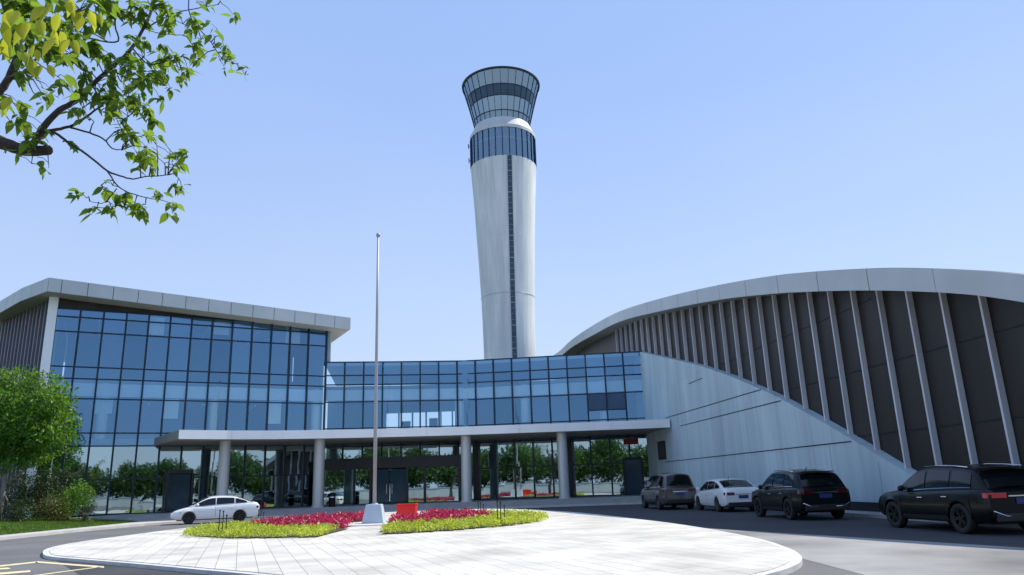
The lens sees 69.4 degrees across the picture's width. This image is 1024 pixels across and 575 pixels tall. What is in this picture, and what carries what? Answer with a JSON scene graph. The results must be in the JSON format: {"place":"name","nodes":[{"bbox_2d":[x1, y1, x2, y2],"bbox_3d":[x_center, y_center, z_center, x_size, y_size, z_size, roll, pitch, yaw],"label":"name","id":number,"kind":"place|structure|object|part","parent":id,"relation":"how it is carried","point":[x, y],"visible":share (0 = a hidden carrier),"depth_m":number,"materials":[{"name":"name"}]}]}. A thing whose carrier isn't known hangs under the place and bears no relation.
{"place":"outdoors","nodes":[
{"label":"outdoors","id":0,"kind":"place"},
{"bbox_2d":[0,519,136,534],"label":"lawn","id":1,"kind":"structure","parent":0,"point":[52,526],"depth_m":38.02,"materials":[{"name":"green plant"}]},
{"bbox_2d":[0,493,39,521],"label":"shrub","id":2,"kind":"object","parent":1,"relation":"on","point":[17,515],"visible":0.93,"depth_m":40.28,"materials":[{"name":"green plant"}]},
{"bbox_2d":[2,465,77,518],"bbox_3d":[-28.012,12.177,43.795,4.356,3.296,2.832,-2,-15,0],"label":"shrub","id":3,"kind":"object","parent":1,"relation":"on","point":[37,481],"visible":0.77,"depth_m":43.76,"materials":[{"name":"green plant"}]},
{"bbox_2d":[0,364,83,521],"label":"leafy tree","id":4,"kind":"object","parent":1,"relation":"on","point":[40,420],"visible":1,"depth_m":41.51,"materials":[{"name":"green plant"}]},
{"bbox_2d":[34,494,72,520],"bbox_3d":[-25.994,12.617,41.886,2.109,1.782,1.674,-2,-15,0],"label":"shrub","id":5,"kind":"object","parent":1,"relation":"on","point":[54,515],"visible":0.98,"depth_m":41.79,"materials":[{"name":"green plant"}]},
{"bbox_2d":[40,478,96,519],"bbox_3d":[-25.870,12.381,43.109,2.609,2.443,2.796,12,-20,-43],"label":"shrub","id":6,"kind":"object","parent":1,"relation":"on","point":[79,493],"visible":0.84,"depth_m":43.05,"materials":[{"name":"green plant"}]},
{"bbox_2d":[71,503,95,520],"bbox_3d":[-24.653,12.970,42.438,1.471,1.118,1.228,-2,-15,0],"label":"shrub","id":7,"kind":"object","parent":1,"relation":"on","point":[84,516],"visible":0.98,"depth_m":42.51,"materials":[{"name":"green plant"}]},
{"bbox_2d":[56,560,205,574],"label":"road","id":8,"kind":"structure","parent":0,"point":[113,570],"depth_m":15.83,"materials":[{"name":"grey asphalt"}]},
{"bbox_2d":[35,561,103,567],"bbox_3d":[-10.786,6.718,17.952,4.108,0.001,0.216,-13,-18,35],"label":"road marking","id":9,"kind":"object","parent":8,"relation":"on","point":[69,564],"visible":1,"depth_m":17.87,"materials":[{"name":"paint"}]},
{"bbox_2d":[0,502,641,539],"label":"pavement","id":10,"kind":"structure","parent":0,"point":[63,531],"depth_m":41.88,"materials":[{"name":"grey concrete"}]},
{"bbox_2d":[49,509,791,574],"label":"plaza","id":11,"kind":"structure","parent":0,"point":[564,543],"depth_m":17.09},
{"bbox_2d":[193,520,361,537],"bbox_3d":[-9.294,9.839,30.307,6.270,0.001,13.860,-2,-15,0],"label":"soil bed","id":12,"kind":"object","parent":11,"relation":"on","point":[290,535],"visible":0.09,"depth_m":25.17,"materials":[{"name":"brown soil"}]},
{"bbox_2d":[218,510,227,534],"bbox_3d":[-10.106,8.234,25.842,0.310,0.910,0.150,-2,-15,0],"label":"lawn lamp","id":13,"kind":"object","parent":12,"relation":"on","point":[222,522],"visible":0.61,"depth_m":25.85,"materials":[{"name":"black metal"}]},
{"bbox_2d":[183,515,339,537],"bbox_3d":[-9.435,9.698,30.475,6.938,0.385,14.742,-2,-15,0],"label":"ground cover","id":14,"kind":"object","parent":12,"relation":"on","point":[245,528],"visible":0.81,"depth_m":25.56,"materials":[{"name":"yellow plant"}]},
{"bbox_2d":[250,509,363,528],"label":"red flowers","id":15,"kind":"object","parent":12,"relation":"on","point":[345,518],"visible":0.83,"depth_m":29.74,"materials":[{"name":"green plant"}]},
{"bbox_2d":[348,521,387,526],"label":"flagpole platform","id":16,"kind":"structure","parent":11,"relation":"on","point":[361,524],"depth_m":30.46,"materials":[{"name":"stone"}]},
{"bbox_2d":[362,233,385,523],"bbox_3d":[-6.094,3.728,33.218,0.943,13.070,0.943,-2,-15,0],"label":"flagpole","id":17,"kind":"object","parent":16,"relation":"on","point":[374,512],"visible":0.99,"depth_m":32.28,"materials":[{"name":"metal"}]},
{"bbox_2d":[381,520,536,532],"bbox_3d":[-1.873,9.625,30.466,5.940,0.001,13.530,-2,-15,0],"label":"soil bed","id":18,"kind":"object","parent":11,"relation":"on","point":[402,531],"visible":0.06,"depth_m":25.56,"materials":[{"name":"brown soil"}]},
{"bbox_2d":[396,503,417,518],"bbox_3d":[-4.676,10.017,32.975,0.860,0.725,0.850,-2,-15,0],"label":"red box","id":19,"kind":"object","parent":18,"relation":"on","point":[409,508],"visible":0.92,"depth_m":32.63,"materials":[{"name":"plastic"}]},
{"bbox_2d":[388,507,491,524],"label":"red flowers","id":20,"kind":"object","parent":18,"relation":"on","point":[438,513],"visible":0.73,"depth_m":29.75,"materials":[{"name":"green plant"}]},
{"bbox_2d":[379,508,548,532],"bbox_3d":[-1.514,9.423,30.474,6.120,0.385,14.426,-2,-15,0],"label":"ground cover","id":21,"kind":"object","parent":18,"relation":"on","point":[510,517],"visible":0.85,"depth_m":26.27,"materials":[{"name":"yellow plant"}]},
{"bbox_2d":[496,501,504,524],"bbox_3d":[-0.401,8.201,26.900,0.310,0.870,0.150,-2,-15,0],"label":"lawn lamp","id":22,"kind":"object","parent":18,"relation":"on","point":[500,511],"visible":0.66,"depth_m":26.91,"materials":[{"name":"black metal"}]},
{"bbox_2d":[0,504,862,574],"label":"road","id":23,"kind":"structure","parent":0,"point":[21,550],"depth_m":24.29,"materials":[{"name":"grey asphalt"}]},
{"bbox_2d":[0,570,29,574],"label":"road marking","id":24,"kind":"object","parent":23,"relation":"on","point":[14,572],"visible":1,"depth_m":16.36,"materials":[{"name":"paint"}]},
{"bbox_2d":[0,561,37,566],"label":"road marking","id":25,"kind":"object","parent":23,"relation":"on","point":[17,564],"visible":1,"depth_m":18.48,"materials":[{"name":"paint"}]},
{"bbox_2d":[38,567,96,574],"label":"road marking","id":26,"kind":"object","parent":23,"relation":"on","point":[66,571],"visible":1,"depth_m":16.16,"materials":[{"name":"paint"}]},
{"bbox_2d":[0,0,249,224],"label":"overhanging tree","id":27,"kind":"object","parent":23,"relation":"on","point":[17,28],"visible":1,"depth_m":6.56,"materials":[{"name":"green plant"}]},
{"bbox_2d":[0,278,350,518],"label":"glass wing","id":28,"kind":"structure","parent":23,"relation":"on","point":[143,369],"depth_m":54.73,"materials":[{"name":"blue glass"}]},
{"bbox_2d":[31,447,62,516],"bbox_3d":[-30.253,12.646,48.188,1.432,4.490,0.008,6,-17,-28],"label":"window","id":29,"kind":"structure","parent":28,"relation":"in","point":[56,462],"depth_m":48.42,"materials":[{"name":"clear glass"}]},
{"bbox_2d":[58,447,87,515],"bbox_3d":[-28.994,12.781,48.857,1.432,4.490,0.007,6,-17,-28],"label":"window","id":30,"kind":"structure","parent":28,"relation":"in","point":[76,458],"depth_m":49.11,"materials":[{"name":"clear glass"}]},
{"bbox_2d":[83,447,111,514],"bbox_3d":[-27.734,12.916,49.524,1.432,4.490,0.007,6,-17,-28],"label":"window","id":31,"kind":"structure","parent":28,"relation":"in","point":[99,464],"depth_m":49.59,"materials":[{"name":"clear glass"}]},
{"bbox_2d":[108,447,135,513],"bbox_3d":[-26.475,13.051,50.193,1.432,4.490,0.007,6,-17,-28],"label":"window","id":32,"kind":"structure","parent":28,"relation":"in","point":[124,457],"depth_m":50.17,"materials":[{"name":"clear glass"}]},
{"bbox_2d":[132,446,158,512],"bbox_3d":[-25.215,13.186,50.862,1.432,4.490,0.008,6,-17,-28],"label":"window","id":33,"kind":"structure","parent":28,"relation":"in","point":[147,457],"depth_m":50.85,"materials":[{"name":"clear glass"}]},
{"bbox_2d":[155,446,180,511],"bbox_3d":[-23.956,13.321,51.531,1.432,4.490,0.007,6,-17,-28],"label":"window","id":34,"kind":"structure","parent":28,"relation":"in","point":[169,455],"depth_m":51.68,"materials":[{"name":"clear glass"}]},
{"bbox_2d":[181,446,202,503],"bbox_3d":[-22.698,13.457,52.201,1.432,4.490,0.007,6,-17,-28],"label":"window","id":35,"kind":"structure","parent":28,"relation":"in","point":[191,455],"depth_m":52.48,"materials":[{"name":"clear glass"}]},
{"bbox_2d":[201,446,218,498],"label":"window","id":36,"kind":"structure","parent":28,"relation":"in","point":[211,453],"depth_m":52.92,"materials":[{"name":"clear glass"}]},
{"bbox_2d":[228,446,244,496],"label":"window","id":37,"kind":"structure","parent":28,"relation":"in","point":[237,452],"depth_m":53.74,"materials":[{"name":"clear glass"}]},
{"bbox_2d":[244,446,264,507],"bbox_3d":[-18.919,13.862,54.207,1.432,4.490,0.007,6,-17,-28],"label":"window","id":38,"kind":"structure","parent":28,"relation":"in","point":[253,486],"depth_m":54.26,"materials":[{"name":"clear glass"}]},
{"bbox_2d":[264,446,283,506],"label":"window","id":39,"kind":"structure","parent":28,"relation":"in","point":[274,454],"depth_m":54.88,"materials":[{"name":"clear glass"}]},
{"bbox_2d":[284,446,303,506],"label":"window","id":40,"kind":"structure","parent":28,"relation":"in","point":[294,454],"depth_m":55.54,"materials":[{"name":"clear glass"}]},
{"bbox_2d":[303,446,313,505],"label":"window","id":41,"kind":"structure","parent":28,"relation":"in","point":[309,452],"depth_m":56.05,"materials":[{"name":"clear glass"}]},
{"bbox_2d":[170,494,259,523],"bbox_3d":[-16.975,12.670,42.377,4.725,1.536,2.089,5,-16,-23],"label":"parked car","id":42,"kind":"object","parent":23,"relation":"on","point":[236,508],"visible":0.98,"depth_m":41.73,"materials":[{"name":"white paint"}]},
{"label":"side window","id":43,"kind":"part","parent":42,"relation":"part of","materials":[{"name":"black glass"}]},
{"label":"side window","id":44,"kind":"part","parent":42,"relation":"part of","materials":[{"name":"black glass"}]},
{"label":"side window","id":45,"kind":"part","parent":42,"relation":"part of","materials":[{"name":"black glass"}]},
{"bbox_2d":[70,495,641,525],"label":"podium steps","id":46,"kind":"structure","parent":23,"relation":"on","point":[420,506],"depth_m":49.73,"materials":[{"name":"grey concrete"}]},
{"bbox_2d":[328,492,335,506],"bbox_3d":[-12.257,14.449,50.390,0.500,0.960,0.500,-2,-15,0],"label":"litter bin","id":47,"kind":"object","parent":46,"relation":"on","point":[332,498],"visible":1,"depth_m":50.21,"materials":[{"name":"black metal"}]},
{"bbox_2d":[154,419,669,507],"bbox_3d":[-6.995,12.742,52.612,35.814,5.050,10.249,0,-15,-9],"label":"entrance canopy","id":48,"kind":"object","parent":46,"relation":"on","point":[225,440],"visible":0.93,"depth_m":51.06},
{"bbox_2d":[323,351,649,505],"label":"entrance block","id":49,"kind":"structure","parent":46,"relation":"on","point":[487,392],"depth_m":58.36,"materials":[{"name":"blue glass"}]},
{"bbox_2d":[325,447,341,458],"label":"window","id":50,"kind":"structure","parent":49,"relation":"in","point":[330,453],"depth_m":57.09,"materials":[{"name":"clear glass"}]},
{"bbox_2d":[343,447,361,489],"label":"window","id":51,"kind":"structure","parent":49,"relation":"in","point":[349,452],"depth_m":57.31,"materials":[{"name":"clear glass"}]},
{"bbox_2d":[363,446,380,497],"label":"window","id":52,"kind":"structure","parent":49,"relation":"in","point":[367,451],"depth_m":57.52,"materials":[{"name":"clear glass"}]},
{"bbox_2d":[382,446,399,501],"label":"window","id":53,"kind":"structure","parent":49,"relation":"in","point":[388,451],"depth_m":57.78,"materials":[{"name":"clear glass"}]},
{"bbox_2d":[402,445,418,501],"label":"window","id":54,"kind":"structure","parent":49,"relation":"in","point":[406,450],"depth_m":57.99,"materials":[{"name":"clear glass"}]},
{"bbox_2d":[421,445,438,455],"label":"window","id":55,"kind":"structure","parent":49,"relation":"in","point":[426,450],"depth_m":58.20,"materials":[{"name":"clear glass"}]},
{"bbox_2d":[440,444,456,454],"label":"window","id":56,"kind":"structure","parent":49,"relation":"in","point":[444,449],"depth_m":58.39,"materials":[{"name":"clear glass"}]},
{"bbox_2d":[459,444,473,499],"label":"window","id":57,"kind":"structure","parent":49,"relation":"in","point":[459,444],"depth_m":58.23,"materials":[{"name":"clear glass"}]},
{"bbox_2d":[479,443,495,498],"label":"window","id":58,"kind":"structure","parent":49,"relation":"in","point":[487,488],"depth_m":57.92,"materials":[{"name":"clear glass"}]},
{"bbox_2d":[496,442,514,498],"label":"window","id":59,"kind":"structure","parent":49,"relation":"in","point":[504,451],"depth_m":57.78,"materials":[{"name":"clear glass"}]},
{"bbox_2d":[515,441,533,497],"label":"window","id":60,"kind":"structure","parent":49,"relation":"in","point":[523,450],"depth_m":57.61,"materials":[{"name":"clear glass"}]},
{"bbox_2d":[534,441,552,496],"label":"window","id":61,"kind":"structure","parent":49,"relation":"in","point":[542,449],"depth_m":57.44,"materials":[{"name":"clear glass"}]},
{"bbox_2d":[553,440,558,496],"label":"window","id":62,"kind":"structure","parent":49,"relation":"in","point":[556,481],"depth_m":57.31,"materials":[{"name":"clear glass"}]},
{"bbox_2d":[572,439,591,495],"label":"window","id":63,"kind":"structure","parent":49,"relation":"in","point":[581,447],"depth_m":57.08,"materials":[{"name":"clear glass"}]},
{"bbox_2d":[588,394,605,409],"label":"vent window","id":64,"kind":"structure","parent":49,"relation":"in","point":[596,401],"depth_m":58.17,"materials":[{"name":"blue glass"}]},
{"bbox_2d":[591,438,611,494],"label":"window","id":65,"kind":"structure","parent":49,"relation":"in","point":[599,447],"depth_m":56.94,"materials":[{"name":"clear glass"}]},
{"bbox_2d":[607,393,625,408],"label":"vent window","id":66,"kind":"structure","parent":49,"relation":"in","point":[615,400],"depth_m":58.05,"materials":[{"name":"blue glass"}]},
{"bbox_2d":[610,438,628,494],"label":"window","id":67,"kind":"structure","parent":49,"relation":"in","point":[619,450],"depth_m":56.95,"materials":[{"name":"clear glass"}]},
{"bbox_2d":[622,438,644,494],"bbox_3d":[9.229,13.659,56.503,1.540,4.160,0.210,-2,-15,0],"label":"side door","id":68,"kind":"structure","parent":49,"relation":"in","point":[633,473],"depth_m":56.37,"materials":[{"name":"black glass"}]},
{"bbox_2d":[629,437,649,484],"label":"window","id":69,"kind":"structure","parent":49,"relation":"in","point":[640,449],"depth_m":56.94,"materials":[{"name":"clear glass"}]},
{"bbox_2d":[42,511,802,574],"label":"plaza kerb","id":70,"kind":"structure","parent":23,"relation":"on","point":[795,563],"depth_m":15.37,"materials":[{"name":"concrete"}]},
{"bbox_2d":[462,66,539,381],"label":"control tower","id":71,"kind":"structure","parent":0,"point":[501,101],"depth_m":97.92,"materials":[{"name":"concrete"},{"name":"glass"},{"name":"metal"}]},
{"bbox_2d":[507,155,516,357],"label":"slit window","id":72,"kind":"structure","parent":71,"relation":"in","point":[510,205],"depth_m":95.49,"materials":[{"name":"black glass"}]},
{"bbox_2d":[0,0,1023,429],"label":"sky","id":73,"kind":"structure","parent":0,"point":[682,146],"materials":[{"name":"blue"}]},
{"bbox_2d":[515,504,1023,547],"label":"parking strip","id":74,"kind":"object","parent":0,"point":[710,517],"visible":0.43,"depth_m":23.03,"materials":[{"name":"asphalt"}]},
{"bbox_2d":[641,472,695,509],"bbox_3d":[8.388,11.002,40.181,2.139,1.926,5.025,-1,-15,-5],"label":"parked car","id":75,"kind":"object","parent":74,"relation":"on","point":[660,490],"visible":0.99,"depth_m":38.13,"materials":[{"name":"grey metal"}]},
{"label":"side window","id":76,"kind":"part","parent":75,"relation":"part of","materials":[{"name":"black glass"}]},
{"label":"side window","id":77,"kind":"part","parent":75,"relation":"part of","materials":[{"name":"black glass"}]},
{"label":"side window","id":78,"kind":"part","parent":75,"relation":"part of","materials":[{"name":"black glass"}]},
{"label":"rear window","id":79,"kind":"part","parent":75,"relation":"part of","materials":[{"name":"black glass"}]},
{"bbox_2d":[694,477,758,511],"bbox_3d":[10.148,9.825,35.252,2.089,1.536,4.725,-1,-15,-5],"label":"parked car","id":80,"kind":"object","parent":74,"relation":"on","point":[719,494],"visible":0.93,"depth_m":33.71,"materials":[{"name":"white paint"}]},
{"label":"side window","id":81,"kind":"part","parent":80,"relation":"part of","materials":[{"name":"black glass"}]},
{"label":"side window","id":82,"kind":"part","parent":80,"relation":"part of","materials":[{"name":"black glass"}]},
{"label":"rear window","id":83,"kind":"part","parent":80,"relation":"part of","materials":[{"name":"black glass"}]},
{"bbox_2d":[751,467,850,519],"bbox_3d":[10.470,7.567,27.307,2.178,1.776,4.806,-1,-15,-4],"label":"parked car","id":84,"kind":"object","parent":74,"relation":"on","point":[792,494],"visible":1,"depth_m":25.53,"materials":[{"name":"black paint"}]},
{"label":"side window","id":85,"kind":"part","parent":84,"relation":"part of","materials":[{"name":"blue glass"}]},
{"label":"side window","id":86,"kind":"part","parent":84,"relation":"part of","materials":[{"name":"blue glass"}]},
{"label":"side window","id":87,"kind":"part","parent":84,"relation":"part of","materials":[{"name":"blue glass"}]},
{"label":"rear window","id":88,"kind":"part","parent":84,"relation":"part of","materials":[{"name":"black glass"}]},
{"bbox_2d":[878,461,1023,533],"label":"parked car","id":89,"kind":"object","parent":74,"relation":"on","point":[965,498],"visible":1,"depth_m":17.97,"materials":[{"name":"black paint"}]},
{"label":"side window","id":90,"kind":"part","parent":89,"relation":"part of","materials":[{"name":"grey glass"}]},
{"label":"side window","id":91,"kind":"part","parent":89,"relation":"part of","materials":[{"name":"grey glass"}]},
{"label":"side window","id":92,"kind":"part","parent":89,"relation":"part of","materials":[{"name":"grey glass"}]},
{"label":"rear window","id":93,"kind":"part","parent":89,"relation":"part of","materials":[{"name":"black glass"}]},
{"bbox_2d":[694,503,1020,527],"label":"pavement","id":94,"kind":"structure","parent":0,"point":[869,514],"depth_m":25.53,"materials":[{"name":"grey concrete"}]},
{"bbox_2d":[707,528,1023,574],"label":"road","id":95,"kind":"structure","parent":0,"point":[868,556],"depth_m":13.65,"materials":[{"name":"concrete"}]},
{"label":"ground","id":96,"kind":"structure","parent":0,"visible":0},
{"bbox_2d":[555,268,1023,511],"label":"curved roof hall","id":97,"kind":"structure","parent":96,"relation":"on","point":[869,387],"depth_m":30.34,"materials":[{"name":"metal"}]}
]}

